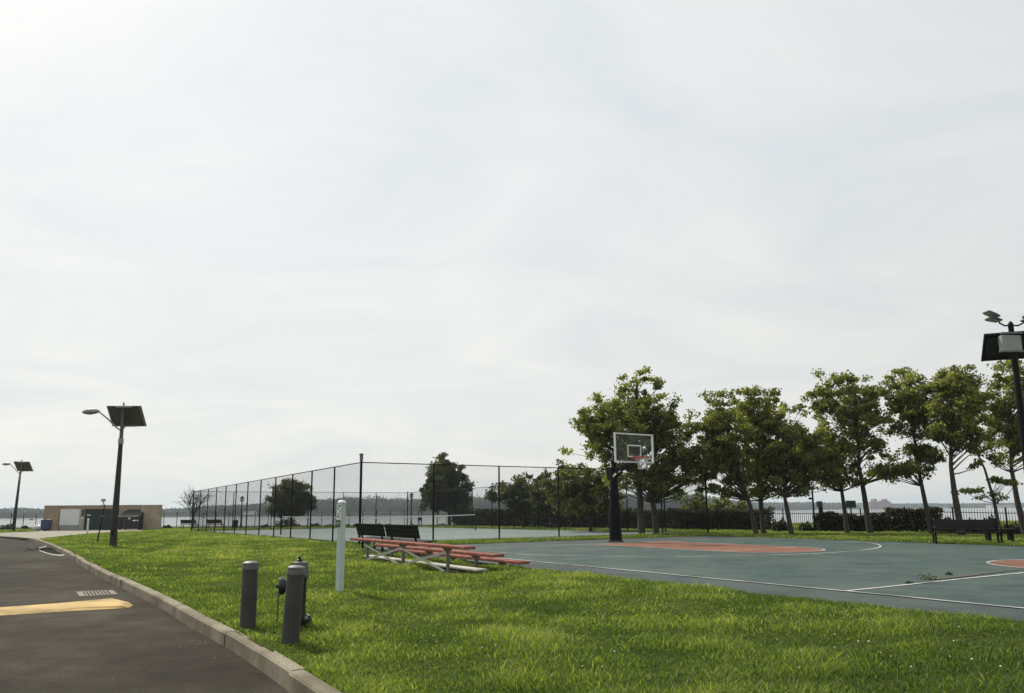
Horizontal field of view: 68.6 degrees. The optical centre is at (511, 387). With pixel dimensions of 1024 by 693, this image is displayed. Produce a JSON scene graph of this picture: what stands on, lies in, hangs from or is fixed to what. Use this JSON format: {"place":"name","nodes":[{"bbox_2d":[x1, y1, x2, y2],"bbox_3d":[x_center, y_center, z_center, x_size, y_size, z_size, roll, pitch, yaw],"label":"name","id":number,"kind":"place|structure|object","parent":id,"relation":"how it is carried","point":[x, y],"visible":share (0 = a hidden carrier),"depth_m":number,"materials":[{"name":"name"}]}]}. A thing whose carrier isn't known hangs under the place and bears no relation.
{"place":"outdoors","nodes":[
{"label":"outdoors","id":0,"kind":"place"},
{"bbox_2d":[0,529,141,539],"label":"driveway","id":1,"kind":"structure","parent":0,"point":[42,534],"depth_m":58.42,"materials":[{"name":"concrete"}]},
{"bbox_2d":[33,524,40,530],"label":"rubbish bag","id":2,"kind":"object","parent":1,"relation":"on","point":[37,527],"visible":0.77,"depth_m":66.60,"materials":[{"name":"white plastic"}]},
{"bbox_2d":[41,519,52,530],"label":"blue bin","id":3,"kind":"object","parent":1,"relation":"on","point":[46,524],"visible":1,"depth_m":66.78,"materials":[{"name":"plastic"}]},
{"bbox_2d":[59,509,79,529],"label":"white container","id":4,"kind":"object","parent":1,"relation":"on","point":[69,519],"visible":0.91,"depth_m":68.55,"materials":[{"name":"paint"}]},
{"bbox_2d":[86,519,88,533],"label":"marker post","id":5,"kind":"object","parent":1,"relation":"on","point":[87,529],"visible":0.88,"depth_m":56.62,"materials":[{"name":"white plastic"}]},
{"bbox_2d":[43,505,162,529],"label":"brick enclosure","id":6,"kind":"object","parent":1,"relation":"on","point":[152,518],"visible":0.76,"depth_m":68.53,"materials":[{"name":"brick"}]},
{"bbox_2d":[118,509,143,529],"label":"dumpster","id":7,"kind":"object","parent":1,"relation":"on","point":[130,519],"visible":0.98,"depth_m":67.62,"materials":[{"name":"black metal"}]},
{"bbox_2d":[0,537,287,692],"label":"road","id":8,"kind":"structure","parent":0,"point":[133,648],"depth_m":9.18,"materials":[{"name":"grey asphalt"}]},
{"bbox_2d":[23,546,62,555],"bbox_3d":[-20.374,7.143,33.272,2.196,0.149,10.587,4,-10,-24],"label":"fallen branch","id":9,"kind":"object","parent":8,"relation":"on","point":[48,550],"visible":0.71,"depth_m":32.64,"materials":[{"name":"wood"}]},
{"bbox_2d":[0,598,131,614],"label":"speed bump","id":10,"kind":"object","parent":8,"relation":"on","point":[108,603],"visible":1,"depth_m":12.75,"materials":[{"name":"yellow paint"}]},
{"bbox_2d":[76,590,116,596],"bbox_3d":[-8.448,4.181,15.264,0.671,0.009,1.089,5,-11,-32],"label":"storm grate","id":11,"kind":"object","parent":8,"relation":"on","point":[94,593],"visible":1,"depth_m":15.17,"materials":[{"name":"metal"}]},
{"bbox_2d":[87,577,218,658],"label":"loose gravel","id":12,"kind":"structure","parent":8,"relation":"on","point":[193,641],"depth_m":9.31,"materials":[{"name":"grey gravel"}]},
{"bbox_2d":[26,539,341,692],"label":"kerb","id":13,"kind":"structure","parent":8,"relation":"on","point":[288,675],"depth_m":9.10,"materials":[{"name":"concrete"}]},
{"bbox_2d":[211,527,652,542],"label":"tennis surface","id":14,"kind":"object","parent":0,"point":[438,536],"depth_m":42.41,"materials":[{"name":"paint"}]},
{"bbox_2d":[280,514,475,533],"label":"tennis net","id":15,"kind":"object","parent":14,"relation":"on","point":[386,519],"visible":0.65,"depth_m":47.69,"materials":[{"name":"black fabric"}]},
{"bbox_2d":[0,527,1002,547],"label":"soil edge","id":16,"kind":"object","parent":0,"point":[485,543],"visible":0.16,"depth_m":31.07,"materials":[{"name":"brown soil"}]},
{"bbox_2d":[0,520,1023,692],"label":"lawn","id":17,"kind":"structure","parent":0,"point":[561,602],"depth_m":8.23,"materials":[{"name":"green plant"}]},
{"bbox_2d":[0,524,15,528],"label":"shrub","id":18,"kind":"object","parent":17,"relation":"on","point":[7,526],"visible":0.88,"depth_m":86.40,"materials":[{"name":"green plant"}]},
{"bbox_2d":[2,460,32,530],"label":"solar street lamp","id":19,"kind":"object","parent":17,"relation":"on","point":[21,465],"visible":0.98,"depth_m":68.13,"materials":[{"name":"brown metal"}]},
{"bbox_2d":[97,504,104,541],"bbox_3d":[-20.592,6.838,37.567,0.277,2.014,0.153,5,-11,-31],"label":"leaning sign post","id":20,"kind":"object","parent":17,"relation":"on","point":[102,515],"visible":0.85,"depth_m":37.58,"materials":[{"name":"black metal"}]},
{"bbox_2d":[82,402,146,545],"bbox_3d":[-17.539,3.805,32.701,2.568,6.350,0.806,0,-9,-6],"label":"solar street lamp","id":21,"kind":"object","parent":17,"relation":"on","point":[123,416],"visible":0.96,"depth_m":32.80,"materials":[{"name":"brown metal"}]},
{"bbox_2d":[180,519,197,527],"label":"park bench","id":22,"kind":"object","parent":17,"relation":"on","point":[185,522],"visible":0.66,"depth_m":82.54,"materials":[{"name":"black paint"}]},
{"bbox_2d":[173,488,214,526],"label":"bare tree","id":23,"kind":"object","parent":17,"relation":"on","point":[190,500],"visible":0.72,"depth_m":74.94,"materials":[{"name":"brown plant"}]},
{"bbox_2d":[207,519,223,527],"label":"park bench","id":24,"kind":"object","parent":17,"relation":"on","point":[214,522],"visible":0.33,"depth_m":81.45,"materials":[{"name":"black paint"}]},
{"bbox_2d":[239,496,243,527],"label":"promenade lamp","id":25,"kind":"object","parent":17,"relation":"on","point":[241,498],"visible":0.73,"depth_m":84.81,"materials":[{"name":"black metal"}]},
{"bbox_2d":[239,561,258,628],"bbox_3d":[-3.313,2.681,9.446,0.207,0.974,0.207,1,-9,-11],"label":"bollard","id":26,"kind":"object","parent":17,"relation":"on","point":[248,607],"visible":0.94,"depth_m":9.39,"materials":[{"name":"grey metal"}]},
{"bbox_2d":[0,510,511,526],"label":"riverside fence","id":27,"kind":"object","parent":17,"relation":"on","point":[394,514],"visible":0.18,"depth_m":92.27,"materials":[{"name":"black metal"}]},
{"bbox_2d":[275,517,300,526],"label":"shrub","id":28,"kind":"object","parent":17,"relation":"on","point":[284,525],"visible":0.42,"depth_m":75.59,"materials":[{"name":"green plant"}]},
{"bbox_2d":[262,478,317,519],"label":"round tree","id":29,"kind":"object","parent":17,"relation":"on","point":[300,505],"visible":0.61,"depth_m":76.31,"materials":[{"name":"green plant"}]},
{"bbox_2d":[281,565,305,643],"bbox_3d":[-2.423,2.471,8.291,0.207,0.994,0.207,4,-10,-11],"label":"bollard","id":30,"kind":"object","parent":17,"relation":"on","point":[291,625],"visible":0.93,"depth_m":8.23,"materials":[{"name":"grey metal"}]},
{"bbox_2d":[276,556,311,626],"bbox_3d":[-2.786,2.658,9.611,0.442,0.962,0.365,0,-9,0],"label":"fire hydrant","id":31,"kind":"object","parent":17,"relation":"on","point":[281,587],"visible":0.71,"depth_m":9.55,"materials":[{"name":"black metal"}]},
{"bbox_2d":[335,500,346,591],"bbox_3d":[-2.984,2.830,13.067,0.157,1.719,0.157,-8,-12,37],"label":"marker post","id":32,"kind":"object","parent":17,"relation":"on","point":[340,526],"visible":0.96,"depth_m":13.04,"materials":[{"name":"white plastic"}]},
{"bbox_2d":[409,493,413,523],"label":"promenade lamp","id":33,"kind":"object","parent":17,"relation":"on","point":[411,505],"visible":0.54,"depth_m":80.98,"materials":[{"name":"black metal"}]},
{"bbox_2d":[350,538,529,572],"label":"bleachers","id":34,"kind":"object","parent":17,"relation":"on","point":[446,550],"visible":0.77,"depth_m":16.92,"materials":[{"name":"red wood"}]},
{"bbox_2d":[417,452,477,525],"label":"round tree","id":35,"kind":"object","parent":17,"relation":"on","point":[443,476],"visible":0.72,"depth_m":74.22,"materials":[{"name":"green plant"}]},
{"bbox_2d":[191,453,708,543],"bbox_3d":[-7.636,7.652,48.334,18.454,3.740,36.764,5,-11,-32],"label":"tennis court fence","id":36,"kind":"object","parent":17,"relation":"on","point":[274,502],"visible":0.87,"depth_m":36.52,"materials":[{"name":"black metal"}]},
{"bbox_2d":[450,508,530,526],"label":"hedge","id":37,"kind":"object","parent":17,"relation":"on","point":[482,518],"visible":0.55,"depth_m":67.48,"materials":[{"name":"green plant"}]},
{"bbox_2d":[484,471,548,527],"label":"tree","id":38,"kind":"object","parent":17,"relation":"on","point":[522,479],"visible":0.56,"depth_m":57.05,"materials":[{"name":"green plant"}]},
{"bbox_2d":[520,468,575,527],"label":"tree","id":39,"kind":"object","parent":17,"relation":"on","point":[547,475],"visible":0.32,"depth_m":54.92,"materials":[{"name":"green plant"}]},
{"bbox_2d":[526,509,608,527],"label":"hedge","id":40,"kind":"object","parent":17,"relation":"on","point":[602,516],"visible":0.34,"depth_m":59.24,"materials":[{"name":"green plant"}]},
{"bbox_2d":[539,459,628,530],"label":"tree","id":41,"kind":"object","parent":17,"relation":"on","point":[575,489],"visible":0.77,"depth_m":43.95,"materials":[{"name":"green plant"}]},
{"bbox_2d":[608,500,631,523],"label":"shrub","id":42,"kind":"object","parent":17,"relation":"on","point":[621,502],"visible":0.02,"depth_m":58.82,"materials":[{"name":"green plant"}]},
{"bbox_2d":[558,365,682,533],"bbox_3d":[5.975,3.184,38.586,5.223,8.826,5.557,-8,-12,40],"label":"plane tree","id":43,"kind":"object","parent":17,"relation":"on","point":[635,413],"visible":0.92,"depth_m":38.06,"materials":[{"name":"green plant"}]},
{"bbox_2d":[602,402,721,532],"bbox_3d":[7.703,4.104,38.264,6.107,6.897,3.790,0,-9,0],"label":"plane tree","id":44,"kind":"object","parent":17,"relation":"on","point":[670,443],"visible":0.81,"depth_m":37.88,"materials":[{"name":"green plant"}]},
{"bbox_2d":[352,606,1001,675],"bbox_3d":[0.885,2.659,8.411,7.763,0.232,4.279,-6,-11,33],"label":"clover","id":45,"kind":"object","parent":17,"relation":"on","point":[791,612],"visible":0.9,"depth_m":7.04,"materials":[{"name":"plant"}]},
{"bbox_2d":[606,506,776,529],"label":"hedge","id":46,"kind":"object","parent":17,"relation":"on","point":[711,511],"visible":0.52,"depth_m":50.97,"materials":[{"name":"green plant"}]},
{"bbox_2d":[680,491,711,528],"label":"shrub","id":47,"kind":"object","parent":17,"relation":"on","point":[694,504],"visible":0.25,"depth_m":55.09,"materials":[{"name":"green plant"}]},
{"bbox_2d":[681,389,772,533],"bbox_3d":[10.851,3.776,38.176,4.130,7.663,3.683,-6,-11,31],"label":"plane tree","id":48,"kind":"object","parent":17,"relation":"on","point":[714,425],"visible":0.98,"depth_m":37.78,"materials":[{"name":"green plant"}]},
{"bbox_2d":[726,500,747,525],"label":"shrub","id":49,"kind":"object","parent":17,"relation":"on","point":[740,505],"visible":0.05,"depth_m":53.16,"materials":[{"name":"green plant"}]},
{"bbox_2d":[728,385,793,533],"bbox_3d":[12.976,3.766,39.221,3.954,7.937,3.724,0,-9,0],"label":"plane tree","id":50,"kind":"object","parent":17,"relation":"on","point":[756,414],"visible":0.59,"depth_m":38.94,"materials":[{"name":"green plant"}]},
{"bbox_2d":[772,517,787,530],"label":"shrub","id":51,"kind":"object","parent":17,"relation":"on","point":[781,525],"visible":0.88,"depth_m":44.58,"materials":[{"name":"green plant"}]},
{"bbox_2d":[567,507,1023,532],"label":"picket fence","id":52,"kind":"object","parent":17,"relation":"on","point":[826,513],"visible":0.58,"depth_m":43.84,"materials":[{"name":"black metal"}]},
{"bbox_2d":[752,401,844,534],"bbox_3d":[14.476,4.078,37.801,3.993,6.879,3.758,-8,-12,39],"label":"plane tree","id":53,"kind":"object","parent":17,"relation":"on","point":[797,458],"visible":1,"depth_m":37.43,"materials":[{"name":"green plant"}]},
{"bbox_2d":[799,521,814,530],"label":"shrub","id":54,"kind":"object","parent":17,"relation":"on","point":[806,526],"visible":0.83,"depth_m":44.55,"materials":[{"name":"green plant"}]},
{"bbox_2d":[808,486,815,528],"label":"lamp pole","id":55,"kind":"object","parent":17,"relation":"on","point":[812,499],"visible":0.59,"depth_m":45.36,"materials":[{"name":"black metal"}]},
{"bbox_2d":[816,501,822,530],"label":"grey sign","id":56,"kind":"object","parent":17,"relation":"on","point":[819,504],"visible":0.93,"depth_m":43.91,"materials":[{"name":"black metal"}]},
{"bbox_2d":[801,424,869,532],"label":"plane tree","id":57,"kind":"object","parent":17,"relation":"on","point":[838,447],"visible":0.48,"depth_m":38.34,"materials":[{"name":"green plant"}]},
{"bbox_2d":[845,501,855,531],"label":"riverside sign","id":58,"kind":"object","parent":17,"relation":"on","point":[850,504],"visible":0.88,"depth_m":42.93,"materials":[{"name":"green metal"}]},
{"bbox_2d":[813,511,890,531],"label":"hedge","id":59,"kind":"object","parent":17,"relation":"on","point":[832,519],"visible":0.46,"depth_m":43.70,"materials":[{"name":"green plant"}]},
{"bbox_2d":[800,368,905,532],"bbox_3d":[17.959,3.229,39.005,4.570,8.885,4.453,7,-12,-37],"label":"plane tree","id":60,"kind":"object","parent":17,"relation":"on","point":[855,417],"visible":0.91,"depth_m":38.65,"materials":[{"name":"green plant"}]},
{"bbox_2d":[873,366,947,533],"bbox_3d":[20.265,3.173,38.071,3.774,8.740,3.403,-4,-10,21],"label":"plane tree","id":61,"kind":"object","parent":17,"relation":"on","point":[906,400],"visible":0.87,"depth_m":37.73,"materials":[{"name":"green plant"}]},
{"bbox_2d":[883,506,943,531],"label":"hedge","id":62,"kind":"object","parent":17,"relation":"on","point":[898,518],"visible":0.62,"depth_m":41.16,"materials":[{"name":"green plant"}]},
{"bbox_2d":[937,516,953,531],"bbox_3d":[23.093,7.265,39.813,0.951,0.937,0.806,0,-9,0],"label":"shrub","id":63,"kind":"object","parent":17,"relation":"on","point":[948,518],"visible":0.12,"depth_m":39.78,"materials":[{"name":"green plant"}]},
{"bbox_2d":[913,364,995,534],"bbox_3d":[21.545,3.013,36.019,3.776,8.388,3.536,0,-9,0],"label":"plane tree","id":64,"kind":"object","parent":17,"relation":"on","point":[956,388],"visible":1,"depth_m":35.64,"materials":[{"name":"green plant"}]},
{"bbox_2d":[930,519,1002,543],"bbox_3d":[14.863,4.706,24.555,1.935,0.790,0.569,-3,-10,17],"label":"park bench","id":65,"kind":"object","parent":17,"relation":"on","point":[986,524],"visible":0.98,"depth_m":24.71,"materials":[{"name":"black paint"}]},
{"bbox_2d":[950,447,1022,534],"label":"slender tree","id":66,"kind":"object","parent":17,"relation":"on","point":[997,480],"visible":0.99,"depth_m":35.60,"materials":[{"name":"green plant"}]},
{"bbox_2d":[980,515,995,531],"bbox_3d":[24.252,6.948,37.966,1.116,1.108,0.946,0,-9,0],"label":"shrub","id":67,"kind":"object","parent":17,"relation":"on","point":[991,517],"visible":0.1,"depth_m":37.91,"materials":[{"name":"green plant"}]},
{"bbox_2d":[974,359,1023,534],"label":"plane tree","id":68,"kind":"object","parent":17,"relation":"on","point":[1000,410],"visible":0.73,"depth_m":36.47,"materials":[{"name":"green plant"}]},
{"bbox_2d":[984,529,1016,540],"bbox_3d":[16.943,5.133,26.092,1.000,0.430,0.360,-2,-9,8],"label":"backless bench","id":69,"kind":"object","parent":17,"relation":"on","point":[1010,535],"visible":0.58,"depth_m":26.00,"materials":[{"name":"black paint"}]},
{"bbox_2d":[981,310,1023,468],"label":"floodlight mast","id":70,"kind":"object","parent":17,"relation":"on","point":[1009,345],"visible":1,"depth_m":24.03,"materials":[{"name":"black metal"}]},
{"bbox_2d":[1002,522,1020,534],"bbox_3d":[25.014,7.022,37.319,1.347,0.758,1.206,0,-9,0],"label":"shrub","id":71,"kind":"object","parent":17,"relation":"on","point":[1011,525],"visible":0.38,"depth_m":37.18,"materials":[{"name":"green plant"}]},
{"bbox_2d":[0,508,1023,529],"bbox_3d":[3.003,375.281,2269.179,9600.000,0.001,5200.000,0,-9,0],"label":"river water","id":72,"kind":"structure","parent":0,"point":[170,522],"depth_m":440.05,"materials":[{"name":"grey liquid"}]},
{"bbox_2d":[0,507,1023,517],"bbox_3d":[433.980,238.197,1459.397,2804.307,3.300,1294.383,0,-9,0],"label":"shore","id":73,"kind":"structure","parent":0,"point":[380,513],"depth_m":960.13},
{"bbox_2d":[0,492,1023,516],"bbox_3d":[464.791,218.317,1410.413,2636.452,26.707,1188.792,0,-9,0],"label":"woods","id":74,"kind":"object","parent":73,"relation":"on","point":[21,512],"visible":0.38,"depth_m":955.47,"materials":[{"name":"green plant"}]},
{"bbox_2d":[868,499,890,508],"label":"building","id":75,"kind":"structure","parent":73,"relation":"on","point":[880,504],"depth_m":1737.27,"materials":[{"name":"concrete"}]},
{"bbox_2d":[986,505,1013,507],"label":"building","id":76,"kind":"structure","parent":73,"relation":"on","point":[1001,506],"depth_m":1725.99,"materials":[{"name":"white"}]},
{"bbox_2d":[0,0,1023,508],"label":"sky","id":77,"kind":"structure","parent":0,"point":[297,236],"materials":[{"name":"white"}]},
{"bbox_2d":[365,536,1023,622],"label":"court surface","id":78,"kind":"object","parent":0,"point":[913,603],"visible":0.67,"depth_m":11.54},
{"bbox_2d":[355,523,399,550],"bbox_3d":[-4.219,4.674,23.515,0.622,0.859,2.300,5,-11,-32],"label":"park bench","id":79,"kind":"object","parent":78,"relation":"on","point":[373,531],"visible":0.7,"depth_m":23.39,"materials":[{"name":"black paint"}]},
{"bbox_2d":[384,523,436,554],"bbox_3d":[-2.939,4.333,21.489,0.622,0.859,2.300,5,-11,-32],"label":"park bench","id":80,"kind":"object","parent":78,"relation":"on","point":[403,532],"visible":0.75,"depth_m":21.29,"materials":[{"name":"black paint"}]},
{"bbox_2d":[607,432,653,541],"bbox_3d":[4.194,3.672,27.434,1.838,3.930,1.761,-4,-10,22],"label":"basketball goal","id":81,"kind":"object","parent":78,"relation":"on","point":[615,533],"visible":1,"depth_m":27.83,"materials":[{"name":"metal"}]},
{"bbox_2d":[451,538,1023,607],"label":"court paint","id":82,"kind":"object","parent":78,"relation":"on","point":[891,564],"visible":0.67,"depth_m":16.24,"materials":[{"name":"teal paint"}]},
{"bbox_2d":[593,541,822,551],"bbox_3d":[6.217,5.058,23.852,3.660,0.001,7.626,5,-11,-32],"label":"key paint","id":83,"kind":"object","parent":82,"relation":"on","point":[706,546],"visible":1,"depth_m":23.51,"materials":[{"name":"red paint"}]},
{"bbox_2d":[478,538,1023,607],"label":"court lines","id":84,"kind":"object","parent":82,"relation":"on","point":[987,562],"visible":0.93,"depth_m":13.33,"materials":[{"name":"white paint"}]},
{"bbox_2d":[934,569,1023,578],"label":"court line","id":85,"kind":"object","parent":82,"relation":"on","point":[976,574],"visible":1,"depth_m":13.24,"materials":[{"name":"white paint"}]},
{"bbox_2d":[989,560,1023,567],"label":"circle paint","id":86,"kind":"object","parent":82,"relation":"on","point":[1015,563],"visible":0.92,"depth_m":15.84,"materials":[{"name":"red paint"}]},
{"bbox_2d":[916,573,936,579],"bbox_3d":[6.918,3.140,12.495,0.293,0.150,0.287,0,-9,0],"label":"weed","id":87,"kind":"object","parent":78,"relation":"on","point":[924,577],"visible":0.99,"depth_m":12.47,"materials":[{"name":"green plant"}]},
{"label":"shore bank","id":88,"kind":"structure","parent":0,"visible":0},
{"bbox_2d":[708,496,731,526],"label":"shrub","id":89,"kind":"object","parent":88,"relation":"on","point":[723,502],"visible":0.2,"depth_m":56.18,"materials":[{"name":"green plant"}]}
]}

